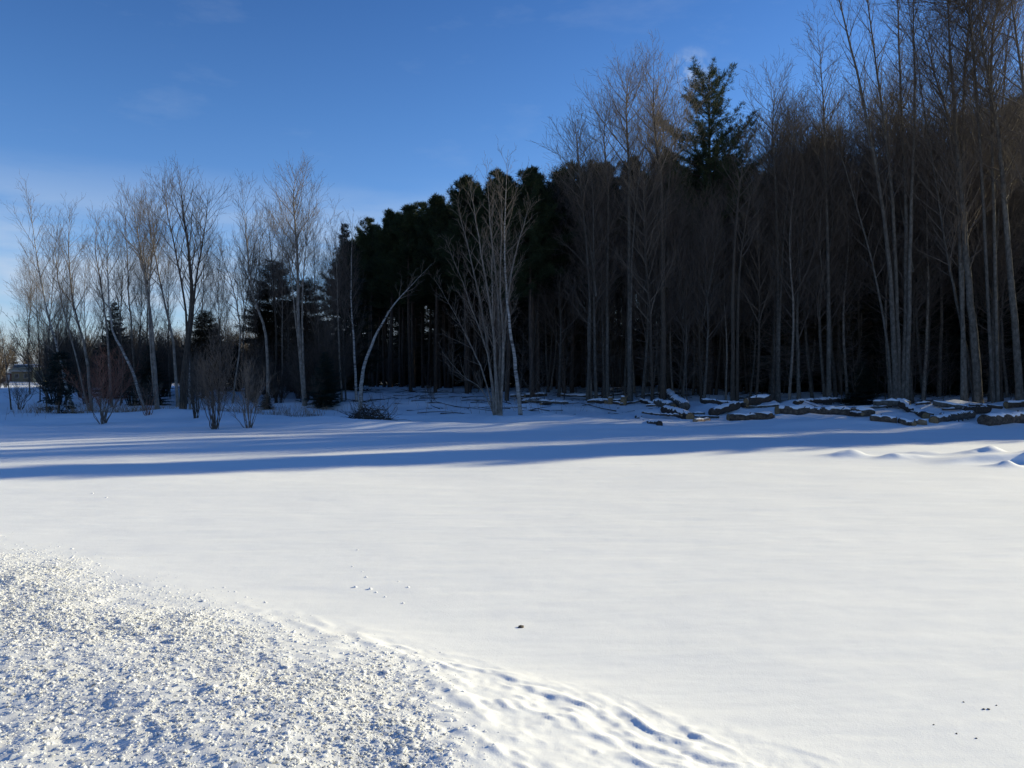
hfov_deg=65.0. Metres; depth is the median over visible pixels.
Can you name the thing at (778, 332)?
bare tree
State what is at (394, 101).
sky
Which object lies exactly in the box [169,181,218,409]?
birch tree
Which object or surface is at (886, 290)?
bare tree
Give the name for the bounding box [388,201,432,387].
pine tree
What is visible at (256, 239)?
bare tree
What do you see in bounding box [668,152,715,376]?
pine tree
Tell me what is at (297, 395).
bush
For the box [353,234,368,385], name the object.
pine tree
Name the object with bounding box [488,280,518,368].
pine tree
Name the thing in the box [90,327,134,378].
bush
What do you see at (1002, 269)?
bare tree
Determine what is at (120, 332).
sapling
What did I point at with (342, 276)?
bare tree
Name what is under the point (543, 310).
pine tree
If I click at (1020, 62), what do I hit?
bare tree
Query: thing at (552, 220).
pine tree
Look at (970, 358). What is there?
sapling
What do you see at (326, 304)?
bare tree
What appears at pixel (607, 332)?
bare tree
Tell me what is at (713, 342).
bare tree
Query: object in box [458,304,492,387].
pine tree
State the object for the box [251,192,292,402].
bare tree
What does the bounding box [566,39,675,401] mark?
bare tree
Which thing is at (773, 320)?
bare tree
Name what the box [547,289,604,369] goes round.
bare tree
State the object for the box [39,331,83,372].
bush
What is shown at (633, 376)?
bare tree
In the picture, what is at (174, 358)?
bare tree
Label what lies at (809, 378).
bare tree
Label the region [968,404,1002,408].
log
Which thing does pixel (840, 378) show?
sapling
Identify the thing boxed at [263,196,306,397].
bare tree
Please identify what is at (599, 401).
log
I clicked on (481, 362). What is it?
sapling
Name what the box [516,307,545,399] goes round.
sapling
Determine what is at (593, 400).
log
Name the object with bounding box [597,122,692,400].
bare tree
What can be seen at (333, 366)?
bush
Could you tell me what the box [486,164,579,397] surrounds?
pine tree
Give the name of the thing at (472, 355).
bush
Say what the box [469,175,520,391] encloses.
pine tree
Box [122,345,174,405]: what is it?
spruce tree
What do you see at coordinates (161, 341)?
bush
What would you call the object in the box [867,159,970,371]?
bare tree
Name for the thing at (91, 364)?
bush
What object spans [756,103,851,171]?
bare tree
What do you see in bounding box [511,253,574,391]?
bare tree
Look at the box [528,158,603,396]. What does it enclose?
bare tree
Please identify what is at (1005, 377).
bare tree
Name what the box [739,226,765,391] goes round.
bare tree
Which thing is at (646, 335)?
bare tree
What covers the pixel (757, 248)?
bare tree
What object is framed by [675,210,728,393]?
bare tree
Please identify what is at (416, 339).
pine tree
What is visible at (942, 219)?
bare tree
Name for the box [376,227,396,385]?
pine tree
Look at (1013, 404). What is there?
log
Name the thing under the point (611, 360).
sapling
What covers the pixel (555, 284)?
pine tree
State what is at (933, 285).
bare tree
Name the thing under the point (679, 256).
bare tree
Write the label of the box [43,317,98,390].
bush
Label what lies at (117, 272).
bare tree
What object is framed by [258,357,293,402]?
bush
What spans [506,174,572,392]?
pine tree
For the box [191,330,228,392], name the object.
bush
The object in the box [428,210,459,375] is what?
pine tree
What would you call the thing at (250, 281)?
bare tree
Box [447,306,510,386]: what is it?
spruce tree
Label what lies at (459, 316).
spruce tree
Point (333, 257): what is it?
bare tree
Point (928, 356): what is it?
sapling
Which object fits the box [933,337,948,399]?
sapling
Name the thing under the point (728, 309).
pine tree
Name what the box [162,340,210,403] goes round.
bush
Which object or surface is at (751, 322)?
bare tree
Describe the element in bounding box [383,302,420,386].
pine tree
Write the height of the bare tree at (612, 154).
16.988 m
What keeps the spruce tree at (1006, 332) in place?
on the snow ground
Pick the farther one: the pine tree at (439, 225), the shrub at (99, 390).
the pine tree at (439, 225)
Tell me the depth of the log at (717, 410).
38.88 m
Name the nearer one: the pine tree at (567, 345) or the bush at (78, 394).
the bush at (78, 394)
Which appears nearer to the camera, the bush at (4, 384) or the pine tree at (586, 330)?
the pine tree at (586, 330)
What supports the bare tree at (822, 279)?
on the snow ground
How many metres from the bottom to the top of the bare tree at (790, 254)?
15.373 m
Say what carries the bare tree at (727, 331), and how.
on the snow ground
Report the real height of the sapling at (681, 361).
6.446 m
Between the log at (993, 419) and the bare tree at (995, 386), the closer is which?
the log at (993, 419)
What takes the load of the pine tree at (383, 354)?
on the snow ground
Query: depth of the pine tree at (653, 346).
60.86 m
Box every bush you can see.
[0,299,109,404]
[1,374,11,387]
[37,320,88,360]
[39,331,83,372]
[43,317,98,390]
[44,336,87,379]
[62,341,102,397]
[66,347,112,403]
[89,315,177,404]
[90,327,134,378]
[127,336,163,367]
[135,320,184,395]
[139,328,183,356]
[140,333,183,387]
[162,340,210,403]
[169,334,206,386]
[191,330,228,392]
[215,329,252,391]
[224,333,281,399]
[237,335,279,394]
[237,360,273,402]
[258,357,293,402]
[276,294,370,400]
[281,341,320,400]
[284,353,309,398]
[290,335,348,387]
[305,344,346,387]
[322,331,363,391]
[358,343,377,386]
[457,338,492,381]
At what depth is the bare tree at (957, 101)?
61.95 m
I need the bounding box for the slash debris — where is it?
[288,386,1010,415]
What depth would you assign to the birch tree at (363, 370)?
43.65 m
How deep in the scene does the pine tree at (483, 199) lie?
50.66 m
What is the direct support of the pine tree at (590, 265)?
on the snow ground
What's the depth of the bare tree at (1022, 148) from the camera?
53.23 m
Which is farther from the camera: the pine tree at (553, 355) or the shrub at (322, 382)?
the pine tree at (553, 355)
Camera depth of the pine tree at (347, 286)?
70.37 m
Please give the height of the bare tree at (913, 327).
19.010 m
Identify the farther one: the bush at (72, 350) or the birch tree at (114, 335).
the bush at (72, 350)
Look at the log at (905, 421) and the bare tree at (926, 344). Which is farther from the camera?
the bare tree at (926, 344)
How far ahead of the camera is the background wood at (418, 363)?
81.72 m
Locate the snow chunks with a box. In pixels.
[0,532,499,767]
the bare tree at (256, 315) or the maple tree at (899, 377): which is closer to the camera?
the maple tree at (899, 377)
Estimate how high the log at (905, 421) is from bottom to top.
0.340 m
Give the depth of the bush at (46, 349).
59.32 m
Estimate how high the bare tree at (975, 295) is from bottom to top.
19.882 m
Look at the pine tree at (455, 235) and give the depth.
53.31 m
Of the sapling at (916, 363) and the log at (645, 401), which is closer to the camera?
the log at (645, 401)
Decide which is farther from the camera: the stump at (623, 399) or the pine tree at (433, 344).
the pine tree at (433, 344)
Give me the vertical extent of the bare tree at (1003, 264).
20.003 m
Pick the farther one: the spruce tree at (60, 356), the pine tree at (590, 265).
the pine tree at (590, 265)
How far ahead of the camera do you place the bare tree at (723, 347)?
52.41 m
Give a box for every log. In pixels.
[521,397,540,403]
[524,392,546,396]
[525,399,568,403]
[561,392,585,397]
[571,393,611,396]
[587,398,620,402]
[593,399,607,403]
[619,400,639,404]
[635,391,680,396]
[635,415,662,425]
[638,398,653,403]
[642,411,682,416]
[652,398,676,407]
[660,405,694,418]
[666,389,689,409]
[692,411,704,413]
[693,417,710,421]
[695,415,718,417]
[700,398,749,406]
[708,401,740,415]
[726,411,772,420]
[743,394,771,404]
[746,403,779,407]
[774,405,874,416]
[793,397,850,404]
[849,410,864,415]
[854,405,890,407]
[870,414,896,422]
[873,398,910,406]
[897,398,929,418]
[897,418,916,425]
[910,410,933,414]
[914,419,926,424]
[915,401,930,404]
[928,410,975,422]
[932,400,965,409]
[942,407,958,409]
[962,403,991,413]
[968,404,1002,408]
[977,410,1023,425]
[1003,400,1023,408]
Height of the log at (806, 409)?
0.699 m
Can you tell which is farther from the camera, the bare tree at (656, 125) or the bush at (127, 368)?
the bare tree at (656, 125)
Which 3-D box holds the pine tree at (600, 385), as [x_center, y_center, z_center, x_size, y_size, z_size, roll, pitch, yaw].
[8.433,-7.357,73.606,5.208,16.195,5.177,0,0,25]
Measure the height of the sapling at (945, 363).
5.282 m
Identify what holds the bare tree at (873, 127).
on the snow ground
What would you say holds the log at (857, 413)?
on the snow ground
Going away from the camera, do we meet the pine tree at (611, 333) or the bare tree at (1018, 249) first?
the bare tree at (1018, 249)
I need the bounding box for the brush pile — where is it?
[332,390,410,420]
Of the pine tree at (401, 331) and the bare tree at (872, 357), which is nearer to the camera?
the bare tree at (872, 357)
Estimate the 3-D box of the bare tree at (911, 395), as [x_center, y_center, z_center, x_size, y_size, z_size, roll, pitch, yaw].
[22.139,-8.649,45.849,7.557,20.381,7.376,0,0,-21]
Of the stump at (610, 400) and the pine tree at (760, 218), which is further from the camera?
the pine tree at (760, 218)
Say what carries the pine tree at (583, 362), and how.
on the snow ground
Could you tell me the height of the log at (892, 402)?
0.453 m
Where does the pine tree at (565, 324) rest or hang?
on the snow ground
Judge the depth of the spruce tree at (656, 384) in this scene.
74.21 m
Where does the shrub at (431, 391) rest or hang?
on the snow ground
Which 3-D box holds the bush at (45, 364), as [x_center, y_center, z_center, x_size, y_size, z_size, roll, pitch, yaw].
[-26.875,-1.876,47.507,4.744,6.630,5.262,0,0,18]
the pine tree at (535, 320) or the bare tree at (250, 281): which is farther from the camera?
the pine tree at (535, 320)
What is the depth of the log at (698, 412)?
38.51 m
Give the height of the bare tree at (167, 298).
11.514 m
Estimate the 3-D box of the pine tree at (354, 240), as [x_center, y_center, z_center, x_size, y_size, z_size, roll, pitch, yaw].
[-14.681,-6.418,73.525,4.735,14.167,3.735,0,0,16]
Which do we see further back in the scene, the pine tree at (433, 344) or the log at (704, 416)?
the pine tree at (433, 344)
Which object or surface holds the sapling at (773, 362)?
on the snow ground
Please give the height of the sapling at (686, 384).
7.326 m
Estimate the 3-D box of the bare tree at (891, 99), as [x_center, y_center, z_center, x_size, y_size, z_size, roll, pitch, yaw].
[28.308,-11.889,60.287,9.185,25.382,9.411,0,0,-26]
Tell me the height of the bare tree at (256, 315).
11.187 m
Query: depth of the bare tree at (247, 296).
49.71 m
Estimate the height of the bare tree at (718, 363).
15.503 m
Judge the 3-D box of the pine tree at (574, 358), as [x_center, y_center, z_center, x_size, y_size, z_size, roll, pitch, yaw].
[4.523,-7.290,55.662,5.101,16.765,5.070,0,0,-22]
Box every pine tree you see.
[316,241,374,319]
[339,238,372,333]
[347,224,383,386]
[351,217,383,386]
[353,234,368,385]
[358,208,420,386]
[367,208,400,386]
[369,203,431,390]
[374,298,396,386]
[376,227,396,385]
[378,211,406,386]
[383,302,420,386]
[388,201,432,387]
[388,313,407,369]
[400,299,428,387]
[405,192,454,391]
[407,317,426,375]
[409,199,453,388]
[416,200,433,387]
[417,195,455,387]
[417,225,441,387]
[417,308,434,386]
[417,311,434,387]
[425,310,447,376]
[427,173,490,393]
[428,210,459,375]
[432,178,491,392]
[432,203,460,387]
[432,206,489,389]
[437,179,487,366]
[440,200,460,387]
[446,301,463,386]
[457,181,486,388]
[457,296,490,388]
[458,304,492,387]
[461,178,512,364]
[463,175,545,400]
[467,167,528,390]
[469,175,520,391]
[471,297,492,363]
[476,294,490,388]
[481,289,525,363]
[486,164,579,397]
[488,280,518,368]
[492,170,573,392]
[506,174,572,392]
[511,165,547,385]
[516,295,553,389]
[517,288,542,368]
[519,297,555,369]
[541,165,568,388]
[541,167,589,393]
[542,194,583,388]
[542,300,575,386]
[545,162,586,389]
[548,296,575,371]
[552,159,622,385]
[554,159,589,392]
[562,161,650,379]
[567,170,626,389]
[570,293,592,387]
[575,297,599,357]
[576,299,601,386]
[584,294,612,358]
[598,298,621,386]
[599,294,621,387]
[600,292,640,340]
[603,290,622,384]
[609,290,624,386]
[611,154,665,371]
[613,190,649,370]
[635,156,687,392]
[635,287,654,385]
[636,264,672,386]
[639,56,783,394]
[646,154,680,379]
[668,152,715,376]
[705,152,761,391]
[721,340,730,387]
[730,168,763,385]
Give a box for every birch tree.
[1,174,84,410]
[82,210,144,407]
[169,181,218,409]
[358,261,434,409]
[483,138,533,414]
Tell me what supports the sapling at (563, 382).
on the snow ground
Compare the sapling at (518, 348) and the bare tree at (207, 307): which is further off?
the sapling at (518, 348)
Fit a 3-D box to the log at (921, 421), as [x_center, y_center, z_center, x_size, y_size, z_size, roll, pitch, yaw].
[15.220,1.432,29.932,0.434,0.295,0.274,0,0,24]
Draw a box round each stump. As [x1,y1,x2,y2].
[607,396,612,403]
[620,394,628,405]
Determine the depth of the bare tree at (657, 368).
53.05 m
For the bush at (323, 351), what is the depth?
49.43 m
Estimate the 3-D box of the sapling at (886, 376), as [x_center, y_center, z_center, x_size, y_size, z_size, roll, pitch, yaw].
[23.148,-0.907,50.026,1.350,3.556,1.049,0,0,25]
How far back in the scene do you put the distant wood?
103.75 m
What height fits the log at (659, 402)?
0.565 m
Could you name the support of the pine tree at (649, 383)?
on the snow ground
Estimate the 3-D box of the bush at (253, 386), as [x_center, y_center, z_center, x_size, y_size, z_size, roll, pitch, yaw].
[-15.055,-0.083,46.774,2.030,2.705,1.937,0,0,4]
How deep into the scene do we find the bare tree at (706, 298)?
45.75 m
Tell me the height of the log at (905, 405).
0.983 m
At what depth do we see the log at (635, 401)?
45.73 m
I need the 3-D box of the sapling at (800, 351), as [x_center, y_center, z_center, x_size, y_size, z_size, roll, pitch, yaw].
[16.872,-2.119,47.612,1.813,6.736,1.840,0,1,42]
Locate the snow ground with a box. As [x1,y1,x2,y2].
[0,381,1023,767]
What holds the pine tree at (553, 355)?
on the snow ground
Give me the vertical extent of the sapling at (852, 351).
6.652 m
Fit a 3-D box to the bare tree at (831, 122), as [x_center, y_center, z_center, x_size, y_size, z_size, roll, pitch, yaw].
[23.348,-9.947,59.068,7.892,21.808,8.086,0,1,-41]
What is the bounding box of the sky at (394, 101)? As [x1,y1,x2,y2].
[0,0,1023,370]
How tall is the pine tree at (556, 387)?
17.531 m
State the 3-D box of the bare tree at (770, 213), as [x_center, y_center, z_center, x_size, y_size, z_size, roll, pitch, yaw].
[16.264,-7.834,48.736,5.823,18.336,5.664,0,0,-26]
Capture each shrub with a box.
[4,376,40,409]
[58,344,140,423]
[126,375,164,415]
[177,353,208,417]
[189,324,237,428]
[220,353,276,427]
[304,362,324,408]
[423,383,438,401]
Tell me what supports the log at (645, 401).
on the snow ground
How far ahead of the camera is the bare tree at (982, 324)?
54.61 m
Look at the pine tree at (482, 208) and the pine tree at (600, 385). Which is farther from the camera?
the pine tree at (600, 385)
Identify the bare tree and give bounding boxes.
[3,242,46,393]
[16,246,52,400]
[27,223,85,401]
[35,192,96,409]
[46,262,81,405]
[68,240,100,369]
[78,200,122,406]
[88,263,113,355]
[92,218,140,402]
[103,190,143,403]
[104,175,180,409]
[112,179,170,371]
[124,195,178,406]
[124,242,156,369]
[138,157,237,408]
[146,222,185,397]
[184,212,218,397]
[197,253,229,392]
[199,219,241,402]
[201,232,238,402]
[216,215,262,397]
[219,283,234,393]
[227,170,285,403]
[236,229,269,362]
[242,200,272,385]
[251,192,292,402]
[256,153,335,405]
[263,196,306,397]
[268,220,311,392]
[296,204,335,398]
[304,235,330,349]
[312,249,340,361]
[315,217,350,341]
[321,198,350,401]
[321,215,362,399]
[326,209,364,401]
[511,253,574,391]
[527,286,578,389]
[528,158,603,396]
[530,100,613,400]
[540,169,571,391]
[547,124,636,398]
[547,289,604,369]
[558,168,627,398]
[560,167,641,397]
[564,79,640,397]
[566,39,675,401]
[570,147,653,397]
[596,148,668,396]
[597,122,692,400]
[602,131,693,398]
[603,159,654,386]
[607,29,714,399]
[608,154,694,391]
[609,74,693,303]
[610,156,670,393]
[619,170,686,395]
[620,129,714,379]
[634,157,678,386]
[646,114,709,388]
[651,230,694,390]
[652,189,730,398]
[666,177,743,397]
[667,180,731,398]
[667,204,732,394]
[672,297,692,383]
[673,201,737,395]
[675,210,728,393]
[688,289,741,387]
[692,182,762,394]
[694,164,760,394]
[695,276,719,362]
[700,212,749,389]
[707,221,755,399]
[710,165,775,392]
[710,225,760,379]
[713,126,771,400]
[717,88,831,393]
[720,159,810,394]
[720,212,787,396]
[722,124,819,400]
[729,45,831,401]
[729,260,764,372]
[736,107,848,378]
[739,101,857,398]
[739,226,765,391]
[740,135,842,399]
[744,101,835,388]
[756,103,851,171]
[760,121,872,404]
[764,88,872,391]
[764,132,867,398]
[774,0,862,404]
[780,227,847,391]
[782,88,887,396]
[802,77,894,394]
[804,143,903,397]
[806,100,862,159]
[810,120,887,384]
[818,53,919,393]
[820,93,865,187]
[832,53,975,403]
[837,55,945,369]
[847,171,896,392]
[849,96,928,172]
[851,109,971,395]
[853,53,956,304]
[854,73,908,211]
[854,131,940,398]
[859,108,979,379]
[863,89,979,400]
[867,0,1023,402]
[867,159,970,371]
[868,0,1023,402]
[874,98,915,318]
[882,0,987,401]
[896,109,980,377]
[905,74,982,396]
[906,91,946,235]
[920,119,1023,393]
[928,0,1023,191]
[930,58,1006,169]
[937,75,1023,401]
[942,85,1023,370]
[943,98,1023,401]
[949,157,1023,397]
[958,1,1023,401]
[958,83,1023,393]
[967,62,1022,392]
[980,99,1023,348]
[988,70,1023,374]
[994,39,1023,264]
[1000,201,1023,287]
[1008,66,1023,300]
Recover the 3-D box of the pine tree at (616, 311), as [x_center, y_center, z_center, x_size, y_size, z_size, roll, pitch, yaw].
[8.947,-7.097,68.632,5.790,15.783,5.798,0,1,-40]
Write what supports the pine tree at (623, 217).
on the snow ground
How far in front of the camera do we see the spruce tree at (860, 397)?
45.76 m
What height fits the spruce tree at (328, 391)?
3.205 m
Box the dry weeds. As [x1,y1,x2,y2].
[5,390,616,419]
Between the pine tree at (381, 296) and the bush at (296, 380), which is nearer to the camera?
the bush at (296, 380)
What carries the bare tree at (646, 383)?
on the snow ground
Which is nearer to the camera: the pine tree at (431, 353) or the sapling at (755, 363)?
the sapling at (755, 363)
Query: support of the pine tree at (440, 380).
on the snow ground
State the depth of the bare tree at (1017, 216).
52.09 m
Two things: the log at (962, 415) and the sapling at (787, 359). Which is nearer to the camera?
the log at (962, 415)
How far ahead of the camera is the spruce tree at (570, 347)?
79.28 m
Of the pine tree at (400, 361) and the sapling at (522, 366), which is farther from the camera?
the pine tree at (400, 361)
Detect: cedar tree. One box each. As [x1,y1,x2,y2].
[177,310,231,397]
[230,257,310,392]
[285,276,337,368]
[780,124,881,391]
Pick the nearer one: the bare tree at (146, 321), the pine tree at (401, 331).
the bare tree at (146, 321)
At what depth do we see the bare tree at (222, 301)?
47.96 m
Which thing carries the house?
on the snow ground
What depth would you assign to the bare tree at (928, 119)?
58.97 m
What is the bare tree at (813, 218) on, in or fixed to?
on the snow ground
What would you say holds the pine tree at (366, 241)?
on the snow ground
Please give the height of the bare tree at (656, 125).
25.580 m
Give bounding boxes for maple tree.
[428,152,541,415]
[802,0,952,399]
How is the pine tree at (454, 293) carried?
on the snow ground
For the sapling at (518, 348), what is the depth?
54.57 m
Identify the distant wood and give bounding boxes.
[0,297,334,382]
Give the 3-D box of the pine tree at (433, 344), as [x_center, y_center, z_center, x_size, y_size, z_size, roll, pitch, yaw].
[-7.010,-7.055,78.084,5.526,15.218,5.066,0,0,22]
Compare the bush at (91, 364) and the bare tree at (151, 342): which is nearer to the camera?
the bare tree at (151, 342)
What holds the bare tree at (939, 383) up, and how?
on the snow ground
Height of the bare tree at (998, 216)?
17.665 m
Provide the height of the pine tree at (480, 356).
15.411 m
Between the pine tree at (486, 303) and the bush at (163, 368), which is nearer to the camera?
the bush at (163, 368)
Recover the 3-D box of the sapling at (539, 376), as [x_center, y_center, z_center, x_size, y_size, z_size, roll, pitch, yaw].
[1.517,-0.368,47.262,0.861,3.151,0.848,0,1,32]
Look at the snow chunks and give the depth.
4.50 m
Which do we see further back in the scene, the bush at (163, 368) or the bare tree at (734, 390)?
the bush at (163, 368)
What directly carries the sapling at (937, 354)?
on the snow ground
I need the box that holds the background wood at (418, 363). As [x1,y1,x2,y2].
[357,293,656,386]
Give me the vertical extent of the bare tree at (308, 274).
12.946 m
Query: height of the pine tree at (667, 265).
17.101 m
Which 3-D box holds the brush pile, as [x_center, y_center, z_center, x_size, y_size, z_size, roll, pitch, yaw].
[-5.995,1.321,33.558,3.505,2.136,3.162,0,0,0]
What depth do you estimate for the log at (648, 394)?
49.86 m
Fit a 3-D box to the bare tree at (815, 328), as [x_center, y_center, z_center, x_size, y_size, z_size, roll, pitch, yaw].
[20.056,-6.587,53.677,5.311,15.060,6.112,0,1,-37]
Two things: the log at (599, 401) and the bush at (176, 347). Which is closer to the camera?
the log at (599, 401)
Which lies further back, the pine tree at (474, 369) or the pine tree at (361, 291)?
the pine tree at (361, 291)
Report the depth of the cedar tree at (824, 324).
53.06 m
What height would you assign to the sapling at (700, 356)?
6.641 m
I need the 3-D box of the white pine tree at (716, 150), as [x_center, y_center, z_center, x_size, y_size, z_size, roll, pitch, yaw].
[12.884,-10.148,53.078,9.530,22.507,10.294,0,0,-8]
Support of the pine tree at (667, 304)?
on the snow ground
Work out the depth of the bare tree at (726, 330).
47.80 m
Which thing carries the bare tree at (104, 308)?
on the snow ground
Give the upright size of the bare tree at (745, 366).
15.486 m
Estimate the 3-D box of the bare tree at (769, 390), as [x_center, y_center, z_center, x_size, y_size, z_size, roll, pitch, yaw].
[16.885,-8.971,50.752,7.818,19.906,7.795,0,0,0]
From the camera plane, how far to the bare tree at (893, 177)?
58.59 m
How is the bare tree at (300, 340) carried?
on the snow ground
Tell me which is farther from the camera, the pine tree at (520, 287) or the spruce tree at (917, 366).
the spruce tree at (917, 366)
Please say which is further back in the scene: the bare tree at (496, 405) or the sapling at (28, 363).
the sapling at (28, 363)
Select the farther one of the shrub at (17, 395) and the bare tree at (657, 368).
the bare tree at (657, 368)
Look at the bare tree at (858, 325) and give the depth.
52.13 m
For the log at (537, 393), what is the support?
on the snow ground
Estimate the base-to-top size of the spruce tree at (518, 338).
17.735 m
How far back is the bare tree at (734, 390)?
43.91 m
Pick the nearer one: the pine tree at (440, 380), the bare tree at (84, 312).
the bare tree at (84, 312)
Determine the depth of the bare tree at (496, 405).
37.51 m
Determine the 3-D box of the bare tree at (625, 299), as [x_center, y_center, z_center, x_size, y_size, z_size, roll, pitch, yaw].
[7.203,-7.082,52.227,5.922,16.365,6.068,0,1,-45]
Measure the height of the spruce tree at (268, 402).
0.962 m
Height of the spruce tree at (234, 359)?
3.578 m
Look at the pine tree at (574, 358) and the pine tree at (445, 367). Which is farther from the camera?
the pine tree at (445, 367)
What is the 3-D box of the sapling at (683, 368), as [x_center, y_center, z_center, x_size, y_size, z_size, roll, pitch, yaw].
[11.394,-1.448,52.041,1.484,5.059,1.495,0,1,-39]
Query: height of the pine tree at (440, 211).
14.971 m
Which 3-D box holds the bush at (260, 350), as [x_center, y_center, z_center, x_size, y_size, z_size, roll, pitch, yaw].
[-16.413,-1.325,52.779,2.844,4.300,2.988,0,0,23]
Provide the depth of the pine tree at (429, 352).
68.86 m
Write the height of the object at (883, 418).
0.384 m
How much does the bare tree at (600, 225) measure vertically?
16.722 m
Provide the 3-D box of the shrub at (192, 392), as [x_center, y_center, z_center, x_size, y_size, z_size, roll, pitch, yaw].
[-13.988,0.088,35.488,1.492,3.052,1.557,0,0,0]
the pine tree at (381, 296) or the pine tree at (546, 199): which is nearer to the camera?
the pine tree at (546, 199)
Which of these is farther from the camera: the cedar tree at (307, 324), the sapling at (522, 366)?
the cedar tree at (307, 324)
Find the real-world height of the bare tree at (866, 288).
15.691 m
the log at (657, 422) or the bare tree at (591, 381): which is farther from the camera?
the bare tree at (591, 381)
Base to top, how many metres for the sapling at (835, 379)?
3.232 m
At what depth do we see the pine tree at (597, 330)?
63.00 m
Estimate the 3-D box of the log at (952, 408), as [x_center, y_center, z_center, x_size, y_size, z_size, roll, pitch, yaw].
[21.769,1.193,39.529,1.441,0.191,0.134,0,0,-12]
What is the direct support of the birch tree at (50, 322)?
on the snow ground
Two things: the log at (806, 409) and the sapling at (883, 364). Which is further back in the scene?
the sapling at (883, 364)
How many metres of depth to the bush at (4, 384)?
71.02 m
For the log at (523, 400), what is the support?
on the snow ground
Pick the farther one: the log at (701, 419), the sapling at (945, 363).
the sapling at (945, 363)
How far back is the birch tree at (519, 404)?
36.69 m
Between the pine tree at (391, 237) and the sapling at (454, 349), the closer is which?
the sapling at (454, 349)
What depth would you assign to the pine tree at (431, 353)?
73.28 m
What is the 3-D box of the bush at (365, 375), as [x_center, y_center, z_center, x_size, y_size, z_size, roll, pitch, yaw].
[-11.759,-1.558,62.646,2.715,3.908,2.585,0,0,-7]
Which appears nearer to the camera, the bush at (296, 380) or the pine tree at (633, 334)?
the bush at (296, 380)
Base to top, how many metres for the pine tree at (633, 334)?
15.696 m
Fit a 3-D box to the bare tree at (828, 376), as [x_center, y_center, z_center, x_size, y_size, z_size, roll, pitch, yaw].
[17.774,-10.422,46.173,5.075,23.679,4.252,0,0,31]
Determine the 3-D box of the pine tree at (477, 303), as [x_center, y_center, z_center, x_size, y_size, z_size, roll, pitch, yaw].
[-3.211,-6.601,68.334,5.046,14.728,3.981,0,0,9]
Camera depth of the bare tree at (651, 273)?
51.80 m
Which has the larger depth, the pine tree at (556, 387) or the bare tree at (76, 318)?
the pine tree at (556, 387)
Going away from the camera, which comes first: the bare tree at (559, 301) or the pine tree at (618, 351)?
the bare tree at (559, 301)
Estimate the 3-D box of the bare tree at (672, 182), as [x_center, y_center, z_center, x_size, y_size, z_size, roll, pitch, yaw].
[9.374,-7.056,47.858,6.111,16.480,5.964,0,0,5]
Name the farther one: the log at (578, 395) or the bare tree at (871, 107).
the bare tree at (871, 107)
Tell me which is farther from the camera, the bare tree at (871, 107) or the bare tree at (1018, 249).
the bare tree at (871, 107)
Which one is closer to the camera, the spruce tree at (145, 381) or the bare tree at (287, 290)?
the spruce tree at (145, 381)
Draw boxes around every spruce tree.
[36,351,82,413]
[85,302,132,398]
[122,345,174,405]
[223,344,246,390]
[257,392,276,409]
[303,351,344,407]
[321,223,385,390]
[433,308,489,385]
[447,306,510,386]
[485,301,566,387]
[547,311,580,385]
[639,307,679,387]
[842,362,883,404]
[880,180,959,392]
[945,93,1023,394]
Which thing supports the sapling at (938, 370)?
on the snow ground
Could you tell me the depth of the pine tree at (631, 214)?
55.19 m
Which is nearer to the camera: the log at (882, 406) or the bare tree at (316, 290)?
the log at (882, 406)
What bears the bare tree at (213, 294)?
on the snow ground
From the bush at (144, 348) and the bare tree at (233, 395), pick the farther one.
the bush at (144, 348)
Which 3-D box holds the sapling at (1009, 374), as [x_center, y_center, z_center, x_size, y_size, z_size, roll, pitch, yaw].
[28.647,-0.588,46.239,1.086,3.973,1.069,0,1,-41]
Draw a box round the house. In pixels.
[4,364,37,381]
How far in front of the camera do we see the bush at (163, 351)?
59.08 m
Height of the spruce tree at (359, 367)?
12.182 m
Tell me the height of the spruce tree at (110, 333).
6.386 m
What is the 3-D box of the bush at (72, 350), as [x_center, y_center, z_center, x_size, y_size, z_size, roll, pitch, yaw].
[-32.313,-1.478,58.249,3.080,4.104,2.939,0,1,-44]
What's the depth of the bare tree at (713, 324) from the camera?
56.63 m
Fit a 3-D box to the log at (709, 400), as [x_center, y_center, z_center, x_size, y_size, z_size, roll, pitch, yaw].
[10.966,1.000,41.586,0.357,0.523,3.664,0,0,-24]
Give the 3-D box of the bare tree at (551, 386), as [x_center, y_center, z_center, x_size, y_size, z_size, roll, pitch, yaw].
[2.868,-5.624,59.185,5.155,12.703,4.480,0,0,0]
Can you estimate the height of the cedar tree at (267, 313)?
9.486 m
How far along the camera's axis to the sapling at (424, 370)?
57.77 m
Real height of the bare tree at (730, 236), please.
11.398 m
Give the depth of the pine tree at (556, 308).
67.83 m
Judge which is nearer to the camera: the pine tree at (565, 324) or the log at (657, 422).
the log at (657, 422)
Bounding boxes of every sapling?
[0,309,11,409]
[0,334,47,406]
[108,281,135,405]
[417,344,436,391]
[440,290,468,391]
[461,326,491,391]
[482,290,511,401]
[510,310,527,380]
[511,315,528,387]
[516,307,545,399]
[516,326,531,393]
[532,336,551,398]
[534,351,545,396]
[554,321,576,404]
[597,298,623,398]
[626,281,674,384]
[635,302,653,392]
[665,276,702,400]
[667,295,695,395]
[667,318,682,392]
[674,333,694,395]
[680,311,705,387]
[692,327,711,393]
[744,335,767,389]
[758,315,783,400]
[769,299,804,393]
[770,320,794,379]
[781,303,811,383]
[831,281,866,403]
[832,351,842,396]
[836,295,865,400]
[866,298,891,393]
[869,314,891,399]
[873,342,891,395]
[902,305,933,396]
[912,297,947,400]
[925,310,953,396]
[932,337,945,397]
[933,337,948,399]
[935,328,957,395]
[955,304,986,397]
[1002,342,1014,397]
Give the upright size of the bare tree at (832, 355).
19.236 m
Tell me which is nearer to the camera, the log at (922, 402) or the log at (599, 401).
the log at (922, 402)

